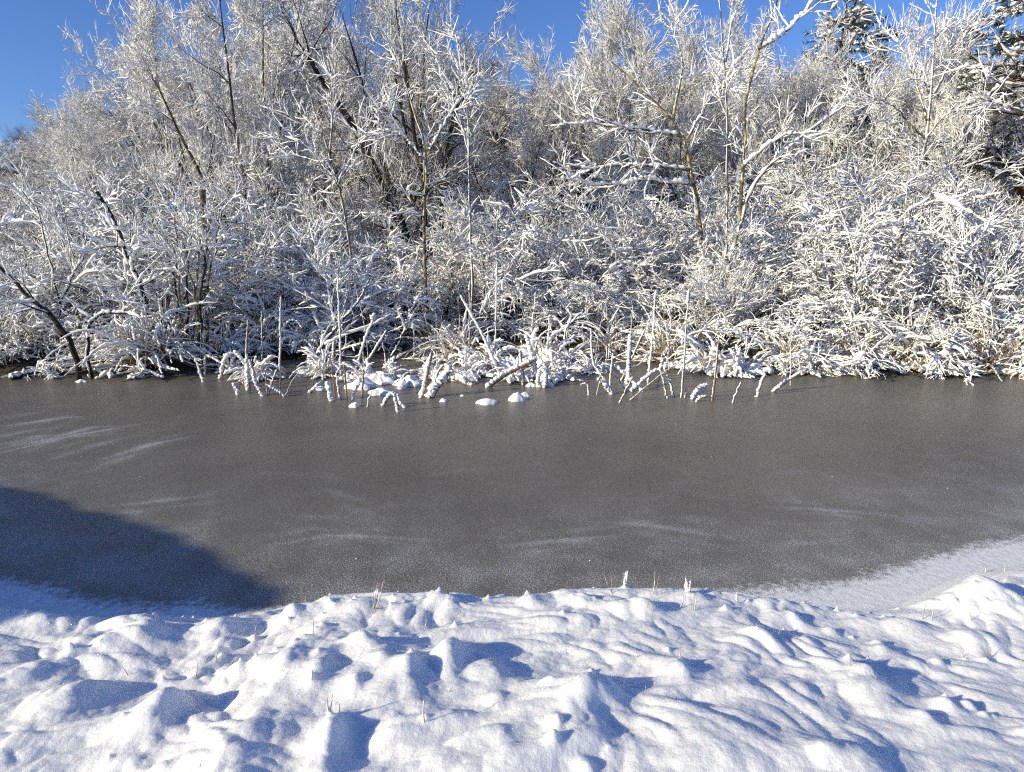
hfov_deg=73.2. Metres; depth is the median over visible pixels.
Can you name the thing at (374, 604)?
dead grass
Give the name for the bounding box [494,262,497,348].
cattail
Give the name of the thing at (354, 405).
snow mound
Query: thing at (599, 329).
reed
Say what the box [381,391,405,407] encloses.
reed
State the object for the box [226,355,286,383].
grass tussock
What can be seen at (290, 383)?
reed
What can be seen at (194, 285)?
snowy tree
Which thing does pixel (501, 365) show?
snow mound
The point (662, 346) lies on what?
grass tussock
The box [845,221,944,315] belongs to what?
shrub
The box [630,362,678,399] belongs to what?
reed
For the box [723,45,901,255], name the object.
snowy tree
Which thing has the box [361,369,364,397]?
reed
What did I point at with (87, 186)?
snowy shrub
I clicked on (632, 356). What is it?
reed
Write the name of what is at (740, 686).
snowy bank
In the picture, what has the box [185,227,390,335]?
snowy shrub
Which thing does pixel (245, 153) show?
snowy tree
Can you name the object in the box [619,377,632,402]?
reed
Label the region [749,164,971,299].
snowy shrub
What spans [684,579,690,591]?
dead grass
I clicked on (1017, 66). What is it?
pine tree
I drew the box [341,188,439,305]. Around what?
snowy shrub
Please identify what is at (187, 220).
snowy tree
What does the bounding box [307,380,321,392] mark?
reed
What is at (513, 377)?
grass tussock
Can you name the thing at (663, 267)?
snowy shrub
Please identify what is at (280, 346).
reed
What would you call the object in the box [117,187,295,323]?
snowy shrub
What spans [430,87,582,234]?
snowy tree
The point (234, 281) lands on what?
snowy shrub
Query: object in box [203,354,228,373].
reed
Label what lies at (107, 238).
snowy shrub
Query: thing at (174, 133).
snowy tree
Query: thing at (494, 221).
snowy shrub
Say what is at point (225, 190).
snowy shrub
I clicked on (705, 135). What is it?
snowy tree
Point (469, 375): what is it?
snow mound
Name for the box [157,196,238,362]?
snowy tree
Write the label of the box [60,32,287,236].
snowy tree
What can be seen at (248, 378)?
reed
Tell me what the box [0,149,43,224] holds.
bare tree
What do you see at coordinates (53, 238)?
snowy shrub
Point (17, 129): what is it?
bare tree
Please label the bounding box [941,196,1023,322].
snowy shrub
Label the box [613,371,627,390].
reed
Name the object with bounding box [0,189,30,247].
snowy shrub
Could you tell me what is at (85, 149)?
snowy tree
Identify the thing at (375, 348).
reed
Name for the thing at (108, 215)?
snowy tree
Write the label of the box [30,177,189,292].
snowy shrub
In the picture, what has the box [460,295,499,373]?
reed
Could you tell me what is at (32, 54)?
sky
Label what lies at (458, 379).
reed
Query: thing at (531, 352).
reed
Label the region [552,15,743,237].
snowy tree
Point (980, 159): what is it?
snowy shrub
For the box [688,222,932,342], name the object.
snowy shrub
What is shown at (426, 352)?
grass tussock
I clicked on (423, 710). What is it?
dead grass
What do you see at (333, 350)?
reed
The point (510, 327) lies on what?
snowy shrub
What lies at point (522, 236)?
snowy shrub
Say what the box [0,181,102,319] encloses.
snowy shrub
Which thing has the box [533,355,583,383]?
grass tussock
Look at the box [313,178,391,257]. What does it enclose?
snowy shrub
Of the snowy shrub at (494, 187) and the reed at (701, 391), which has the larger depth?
the snowy shrub at (494, 187)
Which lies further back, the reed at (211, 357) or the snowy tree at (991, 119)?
the snowy tree at (991, 119)
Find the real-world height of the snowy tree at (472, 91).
5.655 m
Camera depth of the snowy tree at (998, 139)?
29.99 m
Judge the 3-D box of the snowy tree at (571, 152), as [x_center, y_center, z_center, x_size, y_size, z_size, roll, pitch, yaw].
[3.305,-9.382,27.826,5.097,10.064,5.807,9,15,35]
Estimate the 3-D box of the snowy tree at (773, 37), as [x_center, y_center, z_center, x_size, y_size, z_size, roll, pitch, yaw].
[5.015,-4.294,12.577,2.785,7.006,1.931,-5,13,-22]
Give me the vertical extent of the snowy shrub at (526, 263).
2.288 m
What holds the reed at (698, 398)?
on the pond ice
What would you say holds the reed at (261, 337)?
on the pond ice
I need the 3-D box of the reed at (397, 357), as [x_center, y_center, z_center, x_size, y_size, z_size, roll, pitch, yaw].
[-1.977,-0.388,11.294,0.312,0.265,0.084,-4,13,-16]
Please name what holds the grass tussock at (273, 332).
on the ground at (7, 369)
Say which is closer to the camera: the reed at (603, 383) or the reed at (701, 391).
the reed at (701, 391)
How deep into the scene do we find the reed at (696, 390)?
9.10 m
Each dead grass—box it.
[327,694,332,711]
[373,575,384,611]
[422,694,424,722]
[623,570,627,586]
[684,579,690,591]
[690,591,696,609]
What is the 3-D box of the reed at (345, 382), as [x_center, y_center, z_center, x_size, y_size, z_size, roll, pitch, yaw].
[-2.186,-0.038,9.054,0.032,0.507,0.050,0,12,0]
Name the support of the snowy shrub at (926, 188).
on the ground at (7, 369)
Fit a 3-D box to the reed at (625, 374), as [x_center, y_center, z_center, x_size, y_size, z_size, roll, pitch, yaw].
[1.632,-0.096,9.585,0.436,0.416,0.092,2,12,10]
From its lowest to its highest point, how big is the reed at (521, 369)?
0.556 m
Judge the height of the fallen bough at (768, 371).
0.294 m
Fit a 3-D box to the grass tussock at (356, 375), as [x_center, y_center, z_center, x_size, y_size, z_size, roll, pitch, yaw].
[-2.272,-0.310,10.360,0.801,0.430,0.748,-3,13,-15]
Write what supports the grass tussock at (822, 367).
on the ground at (7, 369)
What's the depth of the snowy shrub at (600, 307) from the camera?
13.32 m
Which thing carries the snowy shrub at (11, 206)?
on the ground at (7, 369)
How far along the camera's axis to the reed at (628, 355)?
9.99 m
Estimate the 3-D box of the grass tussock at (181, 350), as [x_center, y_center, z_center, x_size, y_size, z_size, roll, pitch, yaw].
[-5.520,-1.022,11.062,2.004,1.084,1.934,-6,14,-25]
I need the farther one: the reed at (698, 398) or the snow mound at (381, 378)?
the snow mound at (381, 378)
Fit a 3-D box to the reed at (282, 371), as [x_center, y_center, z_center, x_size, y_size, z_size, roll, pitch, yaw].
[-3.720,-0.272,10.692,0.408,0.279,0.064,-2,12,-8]
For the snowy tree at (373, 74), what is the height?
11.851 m
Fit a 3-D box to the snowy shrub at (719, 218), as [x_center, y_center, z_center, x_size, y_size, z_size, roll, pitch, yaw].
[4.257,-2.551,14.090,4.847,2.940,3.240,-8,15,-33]
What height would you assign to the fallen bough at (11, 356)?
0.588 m
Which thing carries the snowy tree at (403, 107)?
on the ground at (7, 369)
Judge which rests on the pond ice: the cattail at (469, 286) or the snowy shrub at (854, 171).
the cattail at (469, 286)
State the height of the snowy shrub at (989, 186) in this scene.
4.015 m
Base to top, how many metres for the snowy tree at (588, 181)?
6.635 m
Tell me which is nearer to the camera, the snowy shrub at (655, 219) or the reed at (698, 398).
the reed at (698, 398)
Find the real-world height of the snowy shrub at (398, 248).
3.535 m
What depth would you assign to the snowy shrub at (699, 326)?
12.54 m
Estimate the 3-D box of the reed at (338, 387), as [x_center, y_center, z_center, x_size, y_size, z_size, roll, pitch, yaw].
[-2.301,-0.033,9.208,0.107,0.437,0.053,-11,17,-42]
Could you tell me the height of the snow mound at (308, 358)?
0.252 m
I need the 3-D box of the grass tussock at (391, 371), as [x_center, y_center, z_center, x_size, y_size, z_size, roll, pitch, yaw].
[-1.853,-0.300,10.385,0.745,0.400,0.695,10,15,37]
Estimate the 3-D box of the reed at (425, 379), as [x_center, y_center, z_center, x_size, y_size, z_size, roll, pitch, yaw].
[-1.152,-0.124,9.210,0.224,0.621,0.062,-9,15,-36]
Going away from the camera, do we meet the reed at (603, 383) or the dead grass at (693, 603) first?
the dead grass at (693, 603)
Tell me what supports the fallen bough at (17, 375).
on the pond ice
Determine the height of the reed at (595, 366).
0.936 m
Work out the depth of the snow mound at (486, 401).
8.86 m
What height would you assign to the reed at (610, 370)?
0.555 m
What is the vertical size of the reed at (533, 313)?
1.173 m
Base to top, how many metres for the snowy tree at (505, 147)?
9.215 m
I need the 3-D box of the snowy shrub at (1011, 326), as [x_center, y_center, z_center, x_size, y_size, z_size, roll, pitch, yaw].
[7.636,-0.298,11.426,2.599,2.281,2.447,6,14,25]
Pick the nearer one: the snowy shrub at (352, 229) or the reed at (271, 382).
the reed at (271, 382)
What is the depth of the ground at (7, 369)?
12.73 m
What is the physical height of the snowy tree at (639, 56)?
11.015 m
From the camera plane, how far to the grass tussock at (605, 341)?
12.35 m
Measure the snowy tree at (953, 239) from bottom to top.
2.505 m
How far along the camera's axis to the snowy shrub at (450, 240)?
14.46 m
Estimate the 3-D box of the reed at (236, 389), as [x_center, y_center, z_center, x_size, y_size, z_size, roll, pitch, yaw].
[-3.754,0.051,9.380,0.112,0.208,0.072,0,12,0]
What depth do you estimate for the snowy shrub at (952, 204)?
12.23 m
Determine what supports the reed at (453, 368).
on the pond ice
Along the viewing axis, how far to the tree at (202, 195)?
11.76 m
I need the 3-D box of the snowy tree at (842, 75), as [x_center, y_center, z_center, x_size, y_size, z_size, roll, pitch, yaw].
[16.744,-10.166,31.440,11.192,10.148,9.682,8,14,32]
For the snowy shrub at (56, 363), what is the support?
on the ground at (7, 369)
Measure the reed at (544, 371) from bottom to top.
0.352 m
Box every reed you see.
[194,358,204,381]
[200,329,201,370]
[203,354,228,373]
[217,350,244,378]
[232,382,239,394]
[244,320,247,387]
[244,354,250,390]
[248,359,263,395]
[260,360,285,374]
[261,311,262,361]
[265,371,267,394]
[266,384,287,396]
[268,369,277,394]
[278,296,281,395]
[284,369,300,396]
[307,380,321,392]
[312,310,331,360]
[325,380,334,400]
[330,359,335,394]
[331,341,335,361]
[335,368,343,397]
[336,274,341,375]
[343,364,347,399]
[350,383,359,398]
[353,279,368,356]
[354,313,375,368]
[360,330,386,368]
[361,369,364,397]
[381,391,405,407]
[382,354,400,367]
[392,393,399,411]
[410,323,414,358]
[419,353,432,397]
[424,364,451,397]
[434,363,472,382]
[447,374,473,384]
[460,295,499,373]
[518,350,524,384]
[524,334,535,377]
[531,292,535,333]
[535,366,548,387]
[536,354,554,381]
[590,328,614,393]
[595,296,607,357]
[597,377,613,394]
[609,353,613,385]
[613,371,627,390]
[614,364,644,391]
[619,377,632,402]
[620,330,644,380]
[624,334,632,383]
[629,365,662,391]
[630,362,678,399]
[647,290,656,382]
[657,348,667,381]
[659,368,667,398]
[666,374,674,395]
[690,383,708,398]
[695,388,706,398]
[695,395,706,401]
[711,337,719,400]
[732,382,741,402]
[746,321,767,354]
[754,373,765,396]
[772,371,800,390]
[789,320,791,384]
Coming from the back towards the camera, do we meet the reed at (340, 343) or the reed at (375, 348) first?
the reed at (375, 348)
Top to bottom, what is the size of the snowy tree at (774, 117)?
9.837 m
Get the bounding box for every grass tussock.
[0,306,61,360]
[0,312,80,362]
[45,276,220,375]
[63,323,140,362]
[97,288,229,367]
[191,314,271,355]
[201,348,250,374]
[214,287,317,352]
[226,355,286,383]
[271,315,346,352]
[289,345,353,380]
[335,357,389,381]
[371,354,412,381]
[394,303,478,362]
[401,298,519,363]
[402,350,457,381]
[451,344,495,381]
[454,343,506,375]
[474,328,518,362]
[485,349,537,383]
[493,318,597,367]
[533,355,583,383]
[543,347,584,368]
[556,307,646,360]
[569,350,613,375]
[603,293,735,371]
[659,326,747,378]
[706,337,770,378]
[735,314,843,370]
[764,331,858,379]
[815,300,924,372]
[832,278,994,371]
[885,326,987,377]
[931,291,1023,381]
[957,319,1023,373]
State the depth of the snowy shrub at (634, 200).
19.21 m
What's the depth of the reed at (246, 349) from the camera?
9.75 m
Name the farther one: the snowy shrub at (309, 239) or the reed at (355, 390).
the snowy shrub at (309, 239)
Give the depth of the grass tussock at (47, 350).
11.18 m
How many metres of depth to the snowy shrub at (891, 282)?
11.75 m
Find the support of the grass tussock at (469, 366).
on the pond ice
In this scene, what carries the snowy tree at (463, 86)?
on the ground at (7, 369)
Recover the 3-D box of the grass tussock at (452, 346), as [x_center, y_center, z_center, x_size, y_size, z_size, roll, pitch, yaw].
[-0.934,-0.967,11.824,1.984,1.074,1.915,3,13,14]
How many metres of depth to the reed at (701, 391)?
9.16 m
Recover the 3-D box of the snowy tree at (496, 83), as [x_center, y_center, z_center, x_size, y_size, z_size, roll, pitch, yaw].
[-3.560,-11.298,33.221,10.733,11.379,9.420,3,13,15]
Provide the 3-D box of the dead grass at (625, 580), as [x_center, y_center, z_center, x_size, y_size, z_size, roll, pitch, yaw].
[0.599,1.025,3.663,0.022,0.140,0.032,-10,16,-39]
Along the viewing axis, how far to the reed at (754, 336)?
11.05 m
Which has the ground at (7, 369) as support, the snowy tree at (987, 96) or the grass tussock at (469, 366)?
the snowy tree at (987, 96)
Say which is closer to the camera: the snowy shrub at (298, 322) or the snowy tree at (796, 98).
the snowy shrub at (298, 322)
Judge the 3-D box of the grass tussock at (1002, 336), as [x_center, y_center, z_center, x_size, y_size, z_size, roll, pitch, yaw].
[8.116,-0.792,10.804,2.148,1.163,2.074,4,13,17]
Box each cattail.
[468,281,470,356]
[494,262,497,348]
[680,288,689,397]
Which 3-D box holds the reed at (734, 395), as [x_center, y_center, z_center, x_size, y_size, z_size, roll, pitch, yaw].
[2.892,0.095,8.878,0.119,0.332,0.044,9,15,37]
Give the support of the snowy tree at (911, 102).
on the ground at (7, 369)
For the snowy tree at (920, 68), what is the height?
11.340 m
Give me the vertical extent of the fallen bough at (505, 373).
0.490 m
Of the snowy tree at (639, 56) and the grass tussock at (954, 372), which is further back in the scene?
the snowy tree at (639, 56)
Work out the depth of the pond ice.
5.88 m
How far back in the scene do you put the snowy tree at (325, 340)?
11.61 m
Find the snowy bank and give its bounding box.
[0,564,1023,771]
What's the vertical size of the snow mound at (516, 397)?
0.132 m
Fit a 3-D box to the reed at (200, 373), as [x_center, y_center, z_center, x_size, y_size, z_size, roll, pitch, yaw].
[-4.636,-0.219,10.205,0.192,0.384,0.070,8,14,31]
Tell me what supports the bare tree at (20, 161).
on the ground at (7, 369)
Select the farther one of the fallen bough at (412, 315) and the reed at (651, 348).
the fallen bough at (412, 315)
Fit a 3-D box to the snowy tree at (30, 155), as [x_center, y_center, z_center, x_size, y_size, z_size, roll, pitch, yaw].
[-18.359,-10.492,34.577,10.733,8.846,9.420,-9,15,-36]
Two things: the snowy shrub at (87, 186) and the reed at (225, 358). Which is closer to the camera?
the reed at (225, 358)
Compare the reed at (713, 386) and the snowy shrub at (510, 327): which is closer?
the reed at (713, 386)
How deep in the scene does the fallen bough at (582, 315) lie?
11.96 m
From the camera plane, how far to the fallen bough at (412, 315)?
11.95 m
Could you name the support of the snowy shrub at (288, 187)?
on the ground at (7, 369)
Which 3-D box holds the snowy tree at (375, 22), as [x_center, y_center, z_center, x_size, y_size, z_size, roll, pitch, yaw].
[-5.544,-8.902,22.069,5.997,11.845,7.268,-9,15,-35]
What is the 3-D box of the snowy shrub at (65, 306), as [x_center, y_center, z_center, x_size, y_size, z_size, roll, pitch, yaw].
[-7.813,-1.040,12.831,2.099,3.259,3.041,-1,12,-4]
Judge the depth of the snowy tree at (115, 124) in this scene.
30.02 m
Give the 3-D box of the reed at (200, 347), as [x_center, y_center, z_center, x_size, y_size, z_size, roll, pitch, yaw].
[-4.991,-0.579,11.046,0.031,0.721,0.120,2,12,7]
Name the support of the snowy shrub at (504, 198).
on the ground at (7, 369)
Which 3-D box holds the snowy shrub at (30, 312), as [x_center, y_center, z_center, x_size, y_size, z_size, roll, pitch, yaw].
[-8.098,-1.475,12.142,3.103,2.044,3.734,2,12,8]
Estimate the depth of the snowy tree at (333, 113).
13.03 m
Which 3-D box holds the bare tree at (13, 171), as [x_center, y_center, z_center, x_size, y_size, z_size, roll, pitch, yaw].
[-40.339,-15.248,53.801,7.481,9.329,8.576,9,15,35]
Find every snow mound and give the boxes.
[75,379,86,382]
[305,349,315,362]
[315,386,325,390]
[344,376,378,389]
[349,402,358,407]
[366,372,394,384]
[368,387,391,395]
[392,375,421,389]
[452,370,474,380]
[476,398,497,404]
[495,358,512,371]
[508,392,525,401]
[521,392,529,396]
[526,382,535,386]
[535,374,553,386]
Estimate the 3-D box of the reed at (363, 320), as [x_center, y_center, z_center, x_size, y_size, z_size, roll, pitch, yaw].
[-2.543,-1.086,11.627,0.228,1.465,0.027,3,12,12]
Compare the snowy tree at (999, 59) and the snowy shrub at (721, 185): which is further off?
the snowy tree at (999, 59)
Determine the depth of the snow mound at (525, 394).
9.26 m
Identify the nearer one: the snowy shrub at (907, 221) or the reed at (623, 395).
the reed at (623, 395)
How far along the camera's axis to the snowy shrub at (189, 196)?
15.37 m
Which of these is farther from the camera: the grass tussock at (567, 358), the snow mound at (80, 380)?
the grass tussock at (567, 358)
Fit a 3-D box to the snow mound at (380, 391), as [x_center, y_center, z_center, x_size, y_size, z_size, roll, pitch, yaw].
[-1.802,0.072,9.435,0.393,0.107,0.266,0,12,0]
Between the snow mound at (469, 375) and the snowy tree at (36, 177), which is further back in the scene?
the snowy tree at (36, 177)
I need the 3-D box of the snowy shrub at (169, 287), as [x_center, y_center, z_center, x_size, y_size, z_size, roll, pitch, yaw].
[-6.277,-1.601,12.250,4.007,2.361,3.425,5,13,21]
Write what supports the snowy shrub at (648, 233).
on the ground at (7, 369)
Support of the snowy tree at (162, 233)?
on the ground at (7, 369)
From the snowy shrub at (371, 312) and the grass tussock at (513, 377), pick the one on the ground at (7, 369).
the snowy shrub at (371, 312)
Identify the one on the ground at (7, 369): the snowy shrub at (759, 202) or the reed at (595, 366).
the snowy shrub at (759, 202)
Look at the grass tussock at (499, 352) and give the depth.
11.61 m
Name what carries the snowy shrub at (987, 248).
on the ground at (7, 369)
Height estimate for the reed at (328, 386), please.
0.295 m
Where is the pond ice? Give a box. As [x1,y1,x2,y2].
[0,353,1023,617]
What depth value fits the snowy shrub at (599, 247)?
14.58 m
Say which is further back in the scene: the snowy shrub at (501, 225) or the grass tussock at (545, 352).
the snowy shrub at (501, 225)
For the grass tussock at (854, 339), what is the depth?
11.09 m
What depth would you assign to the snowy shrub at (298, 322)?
12.23 m
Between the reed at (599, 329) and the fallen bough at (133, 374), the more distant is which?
the reed at (599, 329)
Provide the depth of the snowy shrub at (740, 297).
12.39 m
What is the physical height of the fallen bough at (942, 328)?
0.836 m
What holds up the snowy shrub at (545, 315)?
on the ground at (7, 369)
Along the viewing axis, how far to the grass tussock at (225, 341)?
11.71 m
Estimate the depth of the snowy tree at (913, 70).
16.33 m
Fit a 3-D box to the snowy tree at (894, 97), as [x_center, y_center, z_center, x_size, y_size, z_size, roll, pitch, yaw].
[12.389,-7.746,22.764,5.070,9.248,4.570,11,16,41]
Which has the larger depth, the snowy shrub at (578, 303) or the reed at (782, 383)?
the snowy shrub at (578, 303)
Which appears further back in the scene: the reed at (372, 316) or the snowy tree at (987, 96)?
the snowy tree at (987, 96)
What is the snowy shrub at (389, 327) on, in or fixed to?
on the ground at (7, 369)
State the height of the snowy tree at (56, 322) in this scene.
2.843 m
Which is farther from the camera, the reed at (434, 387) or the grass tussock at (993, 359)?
the grass tussock at (993, 359)
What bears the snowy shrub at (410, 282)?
on the ground at (7, 369)
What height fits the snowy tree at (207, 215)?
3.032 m
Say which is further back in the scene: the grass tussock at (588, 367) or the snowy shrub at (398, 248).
the snowy shrub at (398, 248)
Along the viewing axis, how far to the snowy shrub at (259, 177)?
20.76 m
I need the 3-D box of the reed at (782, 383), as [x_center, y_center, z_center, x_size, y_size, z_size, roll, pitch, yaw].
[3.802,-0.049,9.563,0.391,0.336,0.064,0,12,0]
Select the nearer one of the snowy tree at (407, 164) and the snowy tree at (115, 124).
the snowy tree at (407, 164)
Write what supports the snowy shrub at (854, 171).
on the ground at (7, 369)
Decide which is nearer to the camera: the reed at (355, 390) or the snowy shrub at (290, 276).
the reed at (355, 390)
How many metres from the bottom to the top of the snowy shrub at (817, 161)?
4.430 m
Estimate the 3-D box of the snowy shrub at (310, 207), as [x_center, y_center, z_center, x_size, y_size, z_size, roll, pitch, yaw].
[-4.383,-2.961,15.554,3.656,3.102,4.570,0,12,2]
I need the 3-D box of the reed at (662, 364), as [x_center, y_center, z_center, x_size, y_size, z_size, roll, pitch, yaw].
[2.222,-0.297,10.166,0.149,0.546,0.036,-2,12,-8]
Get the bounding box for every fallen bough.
[0,340,20,362]
[9,366,63,379]
[53,353,98,371]
[95,346,164,379]
[388,290,438,358]
[485,356,536,386]
[553,307,595,351]
[704,356,773,377]
[808,344,906,378]
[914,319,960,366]
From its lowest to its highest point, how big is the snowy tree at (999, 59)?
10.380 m
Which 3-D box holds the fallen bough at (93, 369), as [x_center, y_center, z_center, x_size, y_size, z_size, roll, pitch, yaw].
[-7.022,-0.373,10.949,1.015,0.325,0.728,0,12,0]
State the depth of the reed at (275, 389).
9.22 m
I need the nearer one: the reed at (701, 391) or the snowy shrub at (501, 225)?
the reed at (701, 391)
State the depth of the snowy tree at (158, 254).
11.07 m
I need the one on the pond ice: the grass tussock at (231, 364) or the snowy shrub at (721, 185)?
the grass tussock at (231, 364)
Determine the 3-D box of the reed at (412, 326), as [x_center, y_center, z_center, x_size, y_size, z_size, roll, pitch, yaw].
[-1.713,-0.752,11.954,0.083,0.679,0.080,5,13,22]
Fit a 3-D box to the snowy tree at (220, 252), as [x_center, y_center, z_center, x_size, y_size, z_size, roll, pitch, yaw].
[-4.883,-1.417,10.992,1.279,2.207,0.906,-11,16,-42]
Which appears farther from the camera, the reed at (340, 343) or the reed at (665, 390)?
the reed at (340, 343)
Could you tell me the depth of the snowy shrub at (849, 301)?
11.12 m
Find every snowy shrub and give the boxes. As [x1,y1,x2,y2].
[0,165,188,307]
[0,170,260,338]
[0,175,41,238]
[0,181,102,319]
[0,184,121,334]
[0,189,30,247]
[0,242,132,339]
[0,243,176,348]
[0,263,44,338]
[0,296,103,380]
[11,229,286,351]
[13,198,116,318]
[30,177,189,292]
[61,303,152,367]
[80,144,255,299]
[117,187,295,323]
[158,173,320,310]
[163,197,341,322]
[169,164,291,252]
[171,239,278,333]
[185,147,316,232]
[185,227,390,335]
[217,171,363,307]
[230,183,408,315]
[231,297,343,359]
[291,253,402,333]
[294,296,360,352]
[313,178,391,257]
[315,199,473,325]
[340,246,532,335]
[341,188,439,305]
[358,207,544,315]
[366,290,442,353]
[375,185,514,325]
[391,162,518,257]
[403,183,660,332]
[438,304,536,341]
[447,161,624,258]
[449,223,544,329]
[454,168,596,305]
[481,227,658,336]
[498,180,675,320]
[508,166,638,304]
[511,298,592,352]
[518,201,784,316]
[538,252,689,333]
[556,205,731,319]
[585,299,679,352]
[590,252,755,335]
[591,165,830,296]
[600,182,689,279]
[622,160,750,248]
[636,295,757,344]
[640,186,807,333]
[651,244,803,341]
[662,173,907,329]
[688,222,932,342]
[707,162,1023,343]
[712,294,833,375]
[732,133,866,266]
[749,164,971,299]
[756,290,911,379]
[759,135,973,244]
[762,143,938,278]
[775,222,980,341]
[776,176,1023,340]
[828,170,1023,328]
[841,229,1023,344]
[843,202,1023,323]
[845,120,1023,231]
[845,291,984,385]
[891,298,1023,379]
[898,142,1023,306]
[921,218,1023,340]
[934,112,1023,236]
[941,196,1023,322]
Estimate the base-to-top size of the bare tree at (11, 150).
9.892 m
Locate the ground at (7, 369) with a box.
[0,225,1023,377]
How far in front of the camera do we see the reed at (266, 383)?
9.26 m
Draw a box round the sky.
[0,0,1023,225]
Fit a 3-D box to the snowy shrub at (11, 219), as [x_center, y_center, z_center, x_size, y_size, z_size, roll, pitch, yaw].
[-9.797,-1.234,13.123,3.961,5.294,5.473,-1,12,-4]
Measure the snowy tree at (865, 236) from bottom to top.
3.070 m
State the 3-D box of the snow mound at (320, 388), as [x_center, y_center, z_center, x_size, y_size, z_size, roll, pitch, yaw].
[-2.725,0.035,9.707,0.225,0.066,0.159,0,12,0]
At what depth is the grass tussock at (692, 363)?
11.09 m
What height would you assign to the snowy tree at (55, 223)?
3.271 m
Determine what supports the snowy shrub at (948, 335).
on the ground at (7, 369)
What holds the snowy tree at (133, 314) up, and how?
on the ground at (7, 369)
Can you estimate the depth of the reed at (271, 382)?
9.37 m
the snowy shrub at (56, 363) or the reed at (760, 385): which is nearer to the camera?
the reed at (760, 385)
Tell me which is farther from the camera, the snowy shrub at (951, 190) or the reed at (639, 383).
the snowy shrub at (951, 190)
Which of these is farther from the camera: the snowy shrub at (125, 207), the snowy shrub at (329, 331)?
the snowy shrub at (125, 207)
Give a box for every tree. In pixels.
[0,117,135,228]
[0,128,24,216]
[0,128,48,231]
[0,135,33,244]
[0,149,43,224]
[0,152,145,347]
[0,244,82,379]
[1,123,97,213]
[14,87,219,233]
[34,65,176,257]
[44,165,165,347]
[55,270,158,377]
[59,0,336,299]
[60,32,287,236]
[88,51,352,248]
[117,0,255,226]
[125,229,211,341]
[126,175,209,343]
[126,180,229,347]
[134,221,223,362]
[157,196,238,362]
[158,227,236,353]
[173,166,255,360]
[175,0,468,239]
[187,184,245,341]
[224,0,436,286]
[247,0,517,266]
[250,34,423,333]
[252,7,477,242]
[256,209,398,362]
[319,20,539,233]
[345,20,516,343]
[365,62,576,236]
[406,0,494,329]
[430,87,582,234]
[448,70,598,248]
[503,0,778,269]
[506,53,722,252]
[519,13,661,247]
[541,0,775,318]
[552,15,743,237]
[601,67,832,239]
[644,5,794,240]
[672,25,867,232]
[676,59,847,230]
[694,0,745,315]
[699,0,870,332]
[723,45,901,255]
[734,56,899,220]
[750,20,889,233]
[751,0,909,207]
[775,43,1022,229]
[798,170,907,330]
[800,0,973,216]
[823,0,1002,217]
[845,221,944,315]
[868,20,1023,215]
[880,15,1023,215]
[883,0,1023,216]
[892,75,1023,221]
[893,204,1023,333]
[901,84,1023,213]
[915,0,1023,234]
[925,49,1023,139]
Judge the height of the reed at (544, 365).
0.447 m
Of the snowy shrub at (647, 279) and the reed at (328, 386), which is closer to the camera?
the reed at (328, 386)
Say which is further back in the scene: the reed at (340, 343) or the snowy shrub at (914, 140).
the snowy shrub at (914, 140)
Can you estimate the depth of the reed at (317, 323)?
11.87 m
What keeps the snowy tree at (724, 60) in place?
on the ground at (7, 369)
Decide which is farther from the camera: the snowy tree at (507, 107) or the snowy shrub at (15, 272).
the snowy tree at (507, 107)
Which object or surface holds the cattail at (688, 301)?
on the pond ice
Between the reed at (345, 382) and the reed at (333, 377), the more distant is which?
the reed at (333, 377)
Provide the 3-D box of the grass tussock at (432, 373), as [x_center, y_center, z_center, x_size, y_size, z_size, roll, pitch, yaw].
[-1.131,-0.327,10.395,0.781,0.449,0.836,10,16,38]
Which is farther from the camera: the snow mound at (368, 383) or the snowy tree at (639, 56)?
the snowy tree at (639, 56)
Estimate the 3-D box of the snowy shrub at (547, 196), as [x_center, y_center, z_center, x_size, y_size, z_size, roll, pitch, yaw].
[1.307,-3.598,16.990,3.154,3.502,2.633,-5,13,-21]
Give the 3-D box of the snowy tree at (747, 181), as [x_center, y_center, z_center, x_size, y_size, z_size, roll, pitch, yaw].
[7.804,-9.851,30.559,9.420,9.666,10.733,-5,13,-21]
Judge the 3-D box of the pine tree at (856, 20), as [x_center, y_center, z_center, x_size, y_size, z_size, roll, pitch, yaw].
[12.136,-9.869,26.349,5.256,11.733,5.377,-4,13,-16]
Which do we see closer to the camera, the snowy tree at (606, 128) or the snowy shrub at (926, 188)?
the snowy shrub at (926, 188)
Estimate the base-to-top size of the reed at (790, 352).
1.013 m
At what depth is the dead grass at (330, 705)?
2.31 m
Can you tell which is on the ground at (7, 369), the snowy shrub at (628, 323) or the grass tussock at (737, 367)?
the snowy shrub at (628, 323)
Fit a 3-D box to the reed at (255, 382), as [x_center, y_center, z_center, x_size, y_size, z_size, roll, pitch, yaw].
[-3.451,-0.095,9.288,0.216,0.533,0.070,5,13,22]
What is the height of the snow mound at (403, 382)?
0.166 m
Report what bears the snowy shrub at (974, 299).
on the ground at (7, 369)
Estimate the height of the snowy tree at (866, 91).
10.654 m
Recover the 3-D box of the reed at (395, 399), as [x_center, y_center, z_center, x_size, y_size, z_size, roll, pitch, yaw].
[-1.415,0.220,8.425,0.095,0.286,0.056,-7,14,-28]
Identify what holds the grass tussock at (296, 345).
on the ground at (7, 369)
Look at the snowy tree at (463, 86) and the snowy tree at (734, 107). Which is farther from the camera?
the snowy tree at (734, 107)
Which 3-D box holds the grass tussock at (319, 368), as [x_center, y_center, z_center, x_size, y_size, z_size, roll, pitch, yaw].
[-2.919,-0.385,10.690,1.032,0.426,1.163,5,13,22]
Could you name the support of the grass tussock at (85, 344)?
on the ground at (7, 369)
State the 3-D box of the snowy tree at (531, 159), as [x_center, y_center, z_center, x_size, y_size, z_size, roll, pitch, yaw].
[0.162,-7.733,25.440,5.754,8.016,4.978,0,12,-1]

